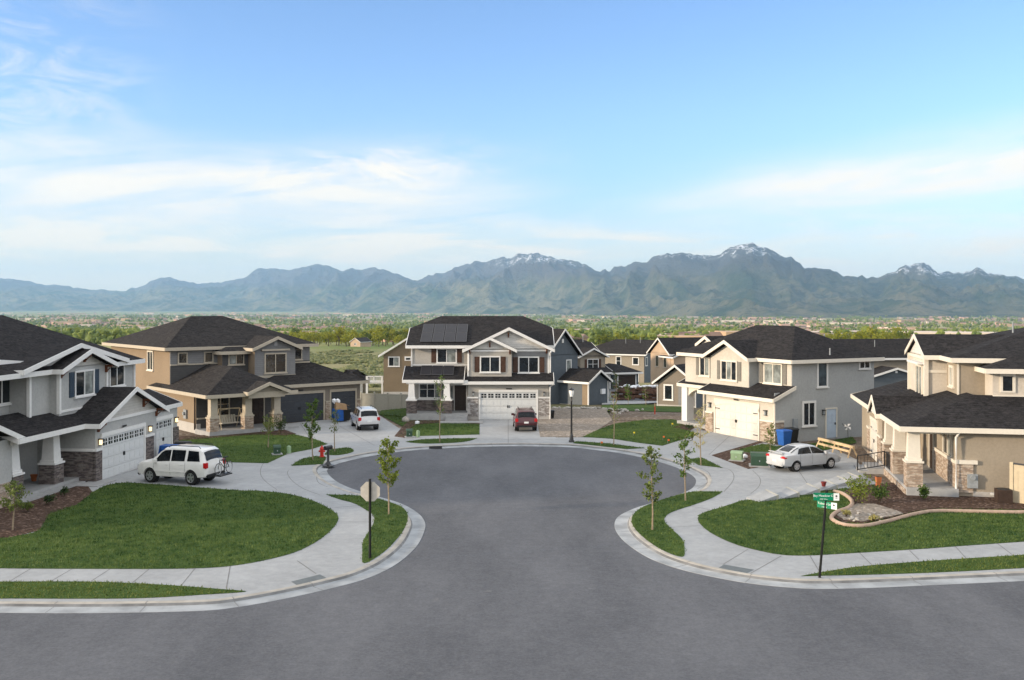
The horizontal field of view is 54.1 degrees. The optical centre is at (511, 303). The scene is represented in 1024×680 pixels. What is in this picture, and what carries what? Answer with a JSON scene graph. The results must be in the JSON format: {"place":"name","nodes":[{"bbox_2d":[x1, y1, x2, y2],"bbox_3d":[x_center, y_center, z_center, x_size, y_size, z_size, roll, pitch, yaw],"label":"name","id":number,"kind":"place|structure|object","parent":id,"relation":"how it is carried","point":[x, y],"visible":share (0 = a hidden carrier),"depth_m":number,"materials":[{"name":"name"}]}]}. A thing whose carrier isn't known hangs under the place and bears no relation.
{"place":"outdoors","nodes":[
{"label":"outdoors","id":0,"kind":"place"},
{"bbox_2d":[0,315,182,507],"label":"house","id":1,"kind":"structure","parent":0,"point":[74,411],"depth_m":55.72,"materials":[{"name":"grey paint"}]},
{"bbox_2d":[0,380,11,406],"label":"window","id":2,"kind":"structure","parent":1,"relation":"in","point":[4,385],"depth_m":52.61,"materials":[{"name":"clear glass"}]},
{"bbox_2d":[69,369,98,398],"bbox_3d":[-24.464,4.563,57.453,0.160,1.566,3.180,0,0,6],"label":"window","id":3,"kind":"structure","parent":1,"relation":"in","point":[82,383],"depth_m":57.37,"materials":[{"name":"clear glass"}]},
{"bbox_2d":[109,365,126,386],"bbox_3d":[-24.469,4.413,62.179,0.160,1.566,2.040,0,0,6],"label":"window","id":4,"kind":"structure","parent":1,"relation":"in","point":[116,374],"depth_m":62.20,"materials":[{"name":"clear glass"}]},
{"bbox_2d":[100,422,145,478],"bbox_3d":[-22.744,8.603,58.779,0.140,2.674,5.280,0,0,6],"label":"garage door","id":5,"kind":"structure","parent":1,"relation":"in","point":[113,439],"depth_m":58.67,"materials":[{"name":"white metal"}]},
{"bbox_2d":[156,414,172,454],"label":"garage door","id":6,"kind":"structure","parent":1,"relation":"in","point":[164,424],"depth_m":65.02,"materials":[{"name":"white metal"}]},
{"bbox_2d":[0,581,244,598],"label":"lawn","id":7,"kind":"structure","parent":0,"point":[83,595],"depth_m":34.54,"materials":[{"name":"plant"}]},
{"bbox_2d":[0,483,338,568],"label":"lawn","id":8,"kind":"structure","parent":0,"point":[172,546],"depth_m":43.29,"materials":[{"name":"plant"}]},
{"bbox_2d":[102,316,369,435],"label":"house","id":9,"kind":"structure","parent":0,"point":[203,369],"depth_m":83.26,"materials":[{"name":"beige paint"}]},
{"bbox_2d":[146,350,153,371],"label":"window","id":10,"kind":"structure","parent":9,"relation":"in","point":[150,354],"depth_m":83.90,"materials":[{"name":"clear glass"}]},
{"bbox_2d":[177,352,188,364],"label":"window","id":11,"kind":"structure","parent":9,"relation":"in","point":[182,356],"depth_m":81.26,"materials":[{"name":"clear glass"}]},
{"bbox_2d":[218,398,229,416],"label":"window","id":12,"kind":"structure","parent":9,"relation":"in","point":[222,402],"depth_m":78.00,"materials":[{"name":"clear glass"}]},
{"bbox_2d":[218,407,241,429],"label":"porch swing","id":13,"kind":"object","parent":9,"relation":"on","point":[227,418],"visible":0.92,"depth_m":76.94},
{"bbox_2d":[228,354,244,365],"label":"window","id":14,"kind":"structure","parent":9,"relation":"in","point":[235,359],"depth_m":83.25,"materials":[{"name":"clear glass"}]},
{"bbox_2d":[252,398,264,423],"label":"door","id":15,"kind":"structure","parent":9,"relation":"in","point":[258,404],"depth_m":79.84,"materials":[{"name":"brown wood"}]},
{"bbox_2d":[264,352,287,374],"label":"window","id":16,"kind":"structure","parent":9,"relation":"in","point":[274,363],"depth_m":84.23,"materials":[{"name":"clear glass"}]},
{"bbox_2d":[281,390,324,422],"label":"garage door","id":17,"kind":"structure","parent":9,"relation":"in","point":[299,399],"depth_m":84.32,"materials":[{"name":"metal"}]},
{"bbox_2d":[329,388,356,418],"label":"garage door","id":18,"kind":"structure","parent":9,"relation":"in","point":[347,396],"depth_m":87.10,"materials":[{"name":"metal"}]},
{"bbox_2d":[179,434,326,462],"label":"lawn","id":19,"kind":"structure","parent":0,"point":[264,447],"depth_m":69.86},
{"bbox_2d":[292,456,326,465],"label":"lawn","id":20,"kind":"structure","parent":0,"point":[306,461],"depth_m":62.77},
{"bbox_2d":[302,398,323,459],"bbox_3d":[-12.662,7.926,63.447,1.349,3.928,1.241,0,0,41],"label":"young tree","id":21,"kind":"object","parent":20,"relation":"on","point":[311,413],"visible":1,"depth_m":63.45,"materials":[{"name":"green plant"}]},
{"bbox_2d":[326,494,407,562],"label":"lawn","id":22,"kind":"structure","parent":0,"point":[394,512],"depth_m":45.07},
{"bbox_2d":[361,479,379,558],"bbox_3d":[-5.513,8.340,38.930,0.758,3.080,0.116,0,0,4],"label":"stop sign","id":23,"kind":"object","parent":22,"relation":"on","point":[370,491],"visible":1,"depth_m":38.96,"materials":[{"name":"metal"}]},
{"bbox_2d":[375,436,401,513],"bbox_3d":[-5.740,8.026,47.152,1.172,3.727,1.416,0,0,20],"label":"young tree","id":24,"kind":"object","parent":22,"relation":"on","point":[382,462],"visible":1,"depth_m":46.96,"materials":[{"name":"green plant"}]},
{"bbox_2d":[379,408,405,416],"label":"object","id":25,"kind":"structure","parent":0,"point":[400,411],"depth_m":91.05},
{"bbox_2d":[382,415,479,435],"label":"lawn","id":26,"kind":"structure","parent":0,"point":[451,427],"depth_m":79.37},
{"bbox_2d":[395,420,479,437],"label":"mulch bed","id":27,"kind":"object","parent":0,"point":[401,431],"visible":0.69,"depth_m":81.47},
{"bbox_2d":[408,438,475,443],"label":"lawn","id":28,"kind":"structure","parent":0,"point":[437,440],"depth_m":72.41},
{"bbox_2d":[433,375,446,441],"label":"young tree","id":29,"kind":"object","parent":28,"relation":"on","point":[440,389],"visible":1,"depth_m":71.36,"materials":[{"name":"green plant"}]},
{"bbox_2d":[131,414,891,483],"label":"yard ground","id":30,"kind":"structure","parent":0,"point":[859,450],"depth_m":76.73,"materials":[{"name":"soil"}]},
{"bbox_2d":[0,486,91,537],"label":"mulch bed","id":31,"kind":"object","parent":30,"relation":"on","point":[30,520],"visible":0.64,"depth_m":47.40,"materials":[{"name":"wood"}]},
{"bbox_2d":[0,480,32,529],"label":"young tree","id":32,"kind":"object","parent":31,"relation":"on","point":[12,487],"visible":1,"depth_m":43.76,"materials":[{"name":"green plant"}]},
{"bbox_2d":[179,430,295,439],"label":"mulch bed","id":33,"kind":"object","parent":30,"relation":"on","point":[286,432],"visible":0.41,"depth_m":75.56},
{"bbox_2d":[402,316,554,422],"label":"house","id":34,"kind":"structure","parent":30,"relation":"on","point":[491,367],"depth_m":86.62,"materials":[{"name":"grey wood"}]},
{"bbox_2d":[418,384,443,398],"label":"window","id":35,"kind":"structure","parent":34,"relation":"in","point":[426,391],"depth_m":87.48,"materials":[{"name":"clear glass"}]},
{"bbox_2d":[431,348,461,363],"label":"window","id":36,"kind":"structure","parent":34,"relation":"in","point":[438,355],"depth_m":87.46,"materials":[{"name":"clear glass"}]},
{"bbox_2d":[454,384,466,410],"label":"door","id":37,"kind":"structure","parent":34,"relation":"in","point":[460,391],"depth_m":87.46,"materials":[{"name":"brown wood"}]},
{"bbox_2d":[475,356,505,372],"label":"window","id":38,"kind":"structure","parent":34,"relation":"in","point":[488,364],"depth_m":86.10,"materials":[{"name":"clear glass"}]},
{"bbox_2d":[479,390,537,418],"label":"garage door","id":39,"kind":"structure","parent":34,"relation":"in","point":[493,404],"depth_m":85.77,"materials":[{"name":"white metal"}]},
{"bbox_2d":[513,356,543,373],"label":"window","id":40,"kind":"structure","parent":34,"relation":"in","point":[521,364],"depth_m":86.65,"materials":[{"name":"clear glass"}]},
{"bbox_2d":[0,408,1023,598],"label":"grass","id":41,"kind":"structure","parent":30,"relation":"on","point":[134,501],"depth_m":45.13,"materials":[{"name":"plant"}]},
{"bbox_2d":[712,441,771,468],"bbox_3d":[15.116,9.934,66.253,3.710,0.132,12.624,0,0,13],"label":"mulch bed","id":42,"kind":"object","parent":30,"relation":"on","point":[725,455],"visible":0.42,"depth_m":64.78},
{"bbox_2d":[728,450,745,461],"bbox_3d":[14.156,9.578,63.115,0.920,0.620,0.740,0,0,25],"label":"utility box","id":43,"kind":"object","parent":42,"relation":"on","point":[736,455],"visible":1,"depth_m":62.89,"materials":[{"name":"metal"}]},
{"bbox_2d":[749,451,769,467],"bbox_3d":[15.065,9.478,61.073,1.240,0.820,1.040,0,0,12],"label":"transformer box","id":44,"kind":"object","parent":42,"relation":"on","point":[758,459],"visible":0.89,"depth_m":60.70,"materials":[{"name":"metal"}]},
{"bbox_2d":[676,325,884,443],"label":"house","id":45,"kind":"structure","parent":30,"relation":"on","point":[752,382],"depth_m":74.42,"materials":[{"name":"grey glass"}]},
{"bbox_2d":[696,357,710,377],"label":"window","id":46,"kind":"structure","parent":45,"relation":"in","point":[703,365],"depth_m":80.85,"materials":[{"name":"clear glass"}]},
{"bbox_2d":[717,360,740,381],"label":"window","id":47,"kind":"structure","parent":45,"relation":"in","point":[727,370],"depth_m":76.64,"materials":[{"name":"clear glass"}]},
{"bbox_2d":[714,398,759,440],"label":"garage door","id":48,"kind":"structure","parent":45,"relation":"in","point":[725,410],"depth_m":74.64,"materials":[{"name":"metal"}]},
{"bbox_2d":[760,362,786,385],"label":"window","id":49,"kind":"structure","parent":45,"relation":"in","point":[770,373],"depth_m":73.52,"materials":[{"name":"clear glass"}]},
{"bbox_2d":[801,400,817,427],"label":"window","id":50,"kind":"structure","parent":45,"relation":"in","point":[808,407],"depth_m":72.52,"materials":[{"name":"clear glass"}]},
{"bbox_2d":[816,363,829,388],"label":"window","id":51,"kind":"structure","parent":45,"relation":"in","point":[822,368],"depth_m":73.14,"materials":[{"name":"white glass"}]},
{"bbox_2d":[825,407,836,437],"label":"door","id":52,"kind":"structure","parent":45,"relation":"in","point":[831,413],"depth_m":73.50,"materials":[{"name":"wood"}]},
{"bbox_2d":[834,483,1023,522],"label":"mulch bed","id":53,"kind":"object","parent":30,"relation":"on","point":[898,499],"visible":0.29,"depth_m":49.63,"materials":[{"name":"soil"}]},
{"bbox_2d":[839,474,875,502],"bbox_3d":[17.055,9.097,49.544,1.269,1.556,1.527,0,0,-37],"label":"shrub","id":54,"kind":"object","parent":53,"relation":"on","point":[858,488],"visible":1,"depth_m":49.47,"materials":[{"name":"green plant"}]},
{"bbox_2d":[837,503,902,520],"bbox_3d":[16.874,9.909,47.151,2.527,0.182,4.510,0,0,38],"label":"gravel bed","id":55,"kind":"object","parent":53,"relation":"on","point":[863,509],"visible":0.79,"depth_m":47.39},
{"bbox_2d":[866,480,889,501],"bbox_3d":[18.211,9.351,49.649,1.171,1.044,1.298,0,0,0],"label":"shrub","id":56,"kind":"object","parent":53,"relation":"on","point":[880,493],"visible":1,"depth_m":49.57,"materials":[{"name":"green plant"}]},
{"bbox_2d":[994,487,1012,503],"bbox_3d":[24.393,9.510,49.786,0.710,0.700,0.710,0,0,12],"label":"air conditioner","id":57,"kind":"object","parent":53,"relation":"on","point":[1003,495],"visible":1,"depth_m":49.48,"materials":[{"name":"metal"}]},
{"bbox_2d":[1009,462,1023,503],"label":"garden fence","id":58,"kind":"object","parent":30,"relation":"on","point":[1016,478],"visible":1,"depth_m":49.54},
{"bbox_2d":[0,446,1023,679],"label":"road","id":59,"kind":"structure","parent":0,"point":[522,563],"depth_m":31.86,"materials":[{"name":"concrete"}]},
{"bbox_2d":[0,443,1023,612],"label":"kerb","id":60,"kind":"structure","parent":59,"relation":"on","point":[405,545],"depth_m":36.35,"materials":[{"name":"concrete"}]},
{"bbox_2d":[0,242,1023,317],"bbox_3d":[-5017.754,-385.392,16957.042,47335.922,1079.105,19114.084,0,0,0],"label":"mountains","id":61,"kind":"structure","parent":0,"point":[748,280],"depth_m":13046.65,"materials":[{"name":"stone"}]},
{"bbox_2d":[0,415,1023,601],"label":"pavement","id":62,"kind":"structure","parent":0,"point":[336,550],"depth_m":43.73,"materials":[{"name":"concrete"}]},
{"bbox_2d":[137,442,231,484],"bbox_3d":[-18.145,8.869,55.804,5.226,2.141,2.306,0,0,17],"label":"parked suv","id":63,"kind":"object","parent":62,"relation":"on","point":[192,464],"visible":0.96,"depth_m":55.01,"materials":[{"name":"white paint"}]},
{"bbox_2d":[350,405,379,429],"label":"parked van","id":64,"kind":"object","parent":62,"relation":"on","point":[361,416],"visible":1,"depth_m":78.06,"materials":[{"name":"paint"}]},
{"bbox_2d":[511,407,537,430],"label":"parked suv","id":65,"kind":"object","parent":62,"relation":"on","point":[524,417],"visible":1,"depth_m":77.34,"materials":[{"name":"red paint"}]},
{"bbox_2d":[746,489,778,501],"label":"stepped slab","id":66,"kind":"structure","parent":62,"relation":"on","point":[766,495],"depth_m":50.57,"materials":[{"name":"concrete"}]},
{"bbox_2d":[764,423,776,449],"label":"young tree","id":67,"kind":"object","parent":62,"relation":"on","point":[770,438],"visible":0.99,"depth_m":65.67,"materials":[{"name":"green plant"}]},
{"bbox_2d":[774,487,799,498],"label":"stepped slab","id":68,"kind":"structure","parent":62,"relation":"on","point":[786,492],"depth_m":51.27,"materials":[{"name":"concrete"}]},
{"bbox_2d":[766,443,840,471],"bbox_3d":[17.541,9.169,60.296,4.600,1.518,2.109,0,0,-26],"label":"parked sedan","id":69,"kind":"object","parent":62,"relation":"on","point":[793,457],"visible":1,"depth_m":59.48,"materials":[{"name":"silver paint"}]},
{"bbox_2d":[794,483,819,494],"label":"stepped slab","id":70,"kind":"structure","parent":62,"relation":"on","point":[806,488],"depth_m":52.31,"materials":[{"name":"concrete"}]},
{"bbox_2d":[813,479,837,490],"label":"stepped slab","id":71,"kind":"structure","parent":62,"relation":"on","point":[830,485],"depth_m":53.37,"materials":[{"name":"concrete"}]},
{"bbox_2d":[813,490,838,577],"bbox_3d":[11.334,8.305,36.165,0.880,3.158,0.300,0,0,20],"label":"street name sign","id":72,"kind":"object","parent":62,"relation":"on","point":[825,497],"visible":1,"depth_m":36.17,"materials":[{"name":"metal"}]},
{"bbox_2d":[816,437,856,457],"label":"timber trestle","id":73,"kind":"object","parent":62,"relation":"on","point":[836,443],"visible":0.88,"depth_m":66.20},
{"bbox_2d":[828,476,849,486],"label":"stepped slab","id":74,"kind":"structure","parent":62,"relation":"on","point":[836,480],"depth_m":54.66,"materials":[{"name":"concrete"}]},
{"bbox_2d":[829,490,1023,527],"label":"bed edging","id":75,"kind":"object","parent":62,"relation":"on","point":[835,512],"visible":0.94,"depth_m":47.18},
{"bbox_2d":[0,311,1023,413],"bbox_3d":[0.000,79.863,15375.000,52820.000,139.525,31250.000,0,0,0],"label":"ground","id":76,"kind":"structure","parent":0,"point":[376,349],"depth_m":6264.80,"materials":[{"name":"plant"}]},
{"bbox_2d":[310,349,389,387],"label":"sagebrush","id":77,"kind":"object","parent":76,"relation":"on","point":[356,361],"visible":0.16,"depth_m":358.82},
{"bbox_2d":[344,369,371,392],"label":"house","id":78,"kind":"structure","parent":76,"relation":"on","point":[356,372],"depth_m":152.00,"materials":[{"name":"grey paint"}]},
{"bbox_2d":[350,337,371,346],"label":"house","id":79,"kind":"structure","parent":76,"relation":"on","point":[361,342],"depth_m":641.15,"materials":[{"name":"paint"}]},
{"bbox_2d":[371,330,386,346],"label":"valley tree","id":80,"kind":"object","parent":76,"relation":"on","point":[376,337],"visible":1,"depth_m":663.87,"materials":[{"name":"green plant"}]},
{"bbox_2d":[360,392,407,410],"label":"vinyl fence","id":81,"kind":"object","parent":76,"relation":"on","point":[380,402],"visible":0.67,"depth_m":102.31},
{"bbox_2d":[366,338,410,393],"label":"house","id":82,"kind":"structure","parent":76,"relation":"on","point":[397,359],"depth_m":146.10,"materials":[{"name":"beige paint"}]},
{"bbox_2d":[0,312,1023,341],"bbox_3d":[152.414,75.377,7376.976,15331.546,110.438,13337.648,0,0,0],"label":"distant town","id":83,"kind":"object","parent":76,"relation":"on","point":[583,337],"visible":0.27,"depth_m":4461.21},
{"bbox_2d":[1,313,1023,343],"bbox_3d":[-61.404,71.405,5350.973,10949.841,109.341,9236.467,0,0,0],"label":"distant trees","id":84,"kind":"object","parent":76,"relation":"on","point":[94,334],"visible":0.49,"depth_m":3135.80,"materials":[{"name":"plant"}]},
{"bbox_2d":[549,329,612,404],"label":"house","id":85,"kind":"structure","parent":76,"relation":"on","point":[589,386],"depth_m":122.43,"materials":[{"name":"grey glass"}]},
{"bbox_2d":[573,339,642,388],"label":"house","id":86,"kind":"structure","parent":76,"relation":"on","point":[593,356],"depth_m":159.53,"materials":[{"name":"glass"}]},
{"bbox_2d":[585,359,600,367],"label":"window","id":87,"kind":"structure","parent":86,"relation":"in","point":[589,363],"depth_m":159.61,"materials":[{"name":"clear glass"}]},
{"bbox_2d":[617,374,635,388],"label":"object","id":88,"kind":"structure","parent":86,"relation":"in","point":[630,379],"depth_m":159.18,"materials":[{"name":"brown wood"}]},
{"bbox_2d":[596,337,654,382],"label":"house","id":89,"kind":"structure","parent":76,"relation":"on","point":[630,353],"depth_m":204.06,"materials":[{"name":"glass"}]},
{"bbox_2d":[646,337,702,384],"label":"house","id":90,"kind":"structure","parent":76,"relation":"on","point":[664,356],"depth_m":168.98,"materials":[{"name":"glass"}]},
{"bbox_2d":[652,364,702,407],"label":"house","id":91,"kind":"structure","parent":76,"relation":"on","point":[669,391],"depth_m":113.06,"materials":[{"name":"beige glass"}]},
{"bbox_2d":[663,384,673,400],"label":"window","id":92,"kind":"structure","parent":91,"relation":"in","point":[667,388],"depth_m":113.32,"materials":[{"name":"clear glass"}]},
{"bbox_2d":[833,339,909,387],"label":"house","id":93,"kind":"structure","parent":76,"relation":"on","point":[891,368],"depth_m":132.61,"materials":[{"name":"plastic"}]},
{"bbox_2d":[0,0,1023,290],"label":"sky","id":94,"kind":"structure","parent":0,"point":[142,142],"materials":[{"name":"blue"}]},
{"bbox_2d":[537,408,611,436],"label":"gravel yard","id":95,"kind":"structure","parent":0,"point":[585,422],"depth_m":83.31,"materials":[{"name":"gravel"}]},
{"bbox_2d":[602,400,656,403],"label":"pavement","id":96,"kind":"structure","parent":0,"point":[632,402],"depth_m":122.98,"materials":[{"name":"concrete"}]},
{"bbox_2d":[611,384,657,400],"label":"material stack","id":97,"kind":"object","parent":96,"relation":"on","point":[650,389],"visible":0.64,"depth_m":127.59,"materials":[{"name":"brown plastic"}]},
{"bbox_2d":[585,419,696,445],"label":"lawn","id":98,"kind":"structure","parent":0,"point":[598,433],"depth_m":76.91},
{"bbox_2d":[602,404,681,411],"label":"lawn","id":99,"kind":"structure","parent":0,"point":[646,407],"depth_m":108.99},
{"bbox_2d":[610,411,681,420],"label":"soil","id":100,"kind":"structure","parent":0,"point":[631,412],"depth_m":94.23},
{"bbox_2d":[632,491,722,556],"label":"lawn","id":101,"kind":"structure","parent":0,"point":[653,531],"depth_m":45.69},
{"bbox_2d":[636,446,661,529],"bbox_3d":[6.084,8.017,43.771,1.033,3.744,1.155,0,0,-17],"label":"young tree","id":102,"kind":"object","parent":101,"relation":"on","point":[649,487],"visible":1,"depth_m":43.76,"materials":[{"name":"green plant"}]},
{"bbox_2d":[673,430,694,500],"bbox_3d":[8.564,8.080,50.306,1.201,3.619,1.158,0,0,0],"label":"young tree","id":103,"kind":"object","parent":101,"relation":"on","point":[682,445],"visible":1,"depth_m":50.30,"materials":[{"name":"green plant"}]},
{"bbox_2d":[690,458,721,467],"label":"lawn","id":104,"kind":"structure","parent":0,"point":[695,461],"depth_m":62.38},
{"bbox_2d":[693,404,709,464],"bbox_3d":[11.596,8.005,61.502,0.996,3.769,1.245,0,0,0],"label":"young tree","id":105,"kind":"object","parent":104,"relation":"on","point":[700,423],"visible":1,"depth_m":61.39,"materials":[{"name":"green plant"}]},
{"bbox_2d":[740,437,855,452],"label":"lawn","id":106,"kind":"structure","parent":0,"point":[766,447],"depth_m":69.37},
{"bbox_2d":[776,429,792,445],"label":"wheelie bin","id":107,"kind":"object","parent":106,"relation":"on","point":[784,437],"visible":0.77,"depth_m":69.44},
{"bbox_2d":[698,488,1023,554],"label":"lawn","id":108,"kind":"structure","parent":0,"point":[800,551],"depth_m":43.87,"materials":[{"name":"plant"}]},
{"bbox_2d":[803,555,1023,575],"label":"lawn","id":109,"kind":"structure","parent":0,"point":[883,571],"depth_m":37.69,"materials":[{"name":"plant"}]},
{"bbox_2d":[850,322,1023,496],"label":"house","id":110,"kind":"structure","parent":0,"point":[945,418],"depth_m":54.95,"materials":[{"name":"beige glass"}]},
{"bbox_2d":[870,415,877,461],"bbox_3d":[23.098,8.603,63.965,0.140,2.674,2.980,0,0,12],"label":"garage door","id":111,"kind":"structure","parent":110,"relation":"in","point":[873,422],"depth_m":64.17,"materials":[{"name":"metal"}]},
{"bbox_2d":[915,364,922,393],"bbox_3d":[24.929,4.643,61.450,0.110,1.826,1.970,0,0,12],"label":"window","id":112,"kind":"structure","parent":110,"relation":"in","point":[918,368],"depth_m":61.32,"materials":[{"name":"clear glass"}]},
{"bbox_2d":[929,434,933,469],"bbox_3d":[23.987,8.240,57.356,0.130,2.400,1.200,0,0,11],"label":"door","id":113,"kind":"structure","parent":110,"relation":"in","point":[931,436],"depth_m":57.29,"materials":[{"name":"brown wood"}]},
{"bbox_2d":[942,434,951,456],"bbox_3d":[23.196,7.243,53.434,0.110,1.626,2.120,0,0,11],"label":"window","id":114,"kind":"structure","parent":110,"relation":"in","point":[946,438],"depth_m":53.40,"materials":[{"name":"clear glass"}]},
{"bbox_2d":[947,365,953,388],"bbox_3d":[25.375,4.207,57.990,0.160,1.314,1.200,0,0,12],"label":"window","id":115,"kind":"structure","parent":110,"relation":"in","point":[951,368],"depth_m":57.95,"materials":[{"name":"clear glass"}]},
{"bbox_2d":[1000,374,1015,392],"bbox_3d":[26.937,4.312,54.488,0.780,1.024,0.110,0,0,12],"label":"window","id":116,"kind":"structure","parent":110,"relation":"in","point":[1007,381],"depth_m":54.48,"materials":[{"name":"clear glass"}]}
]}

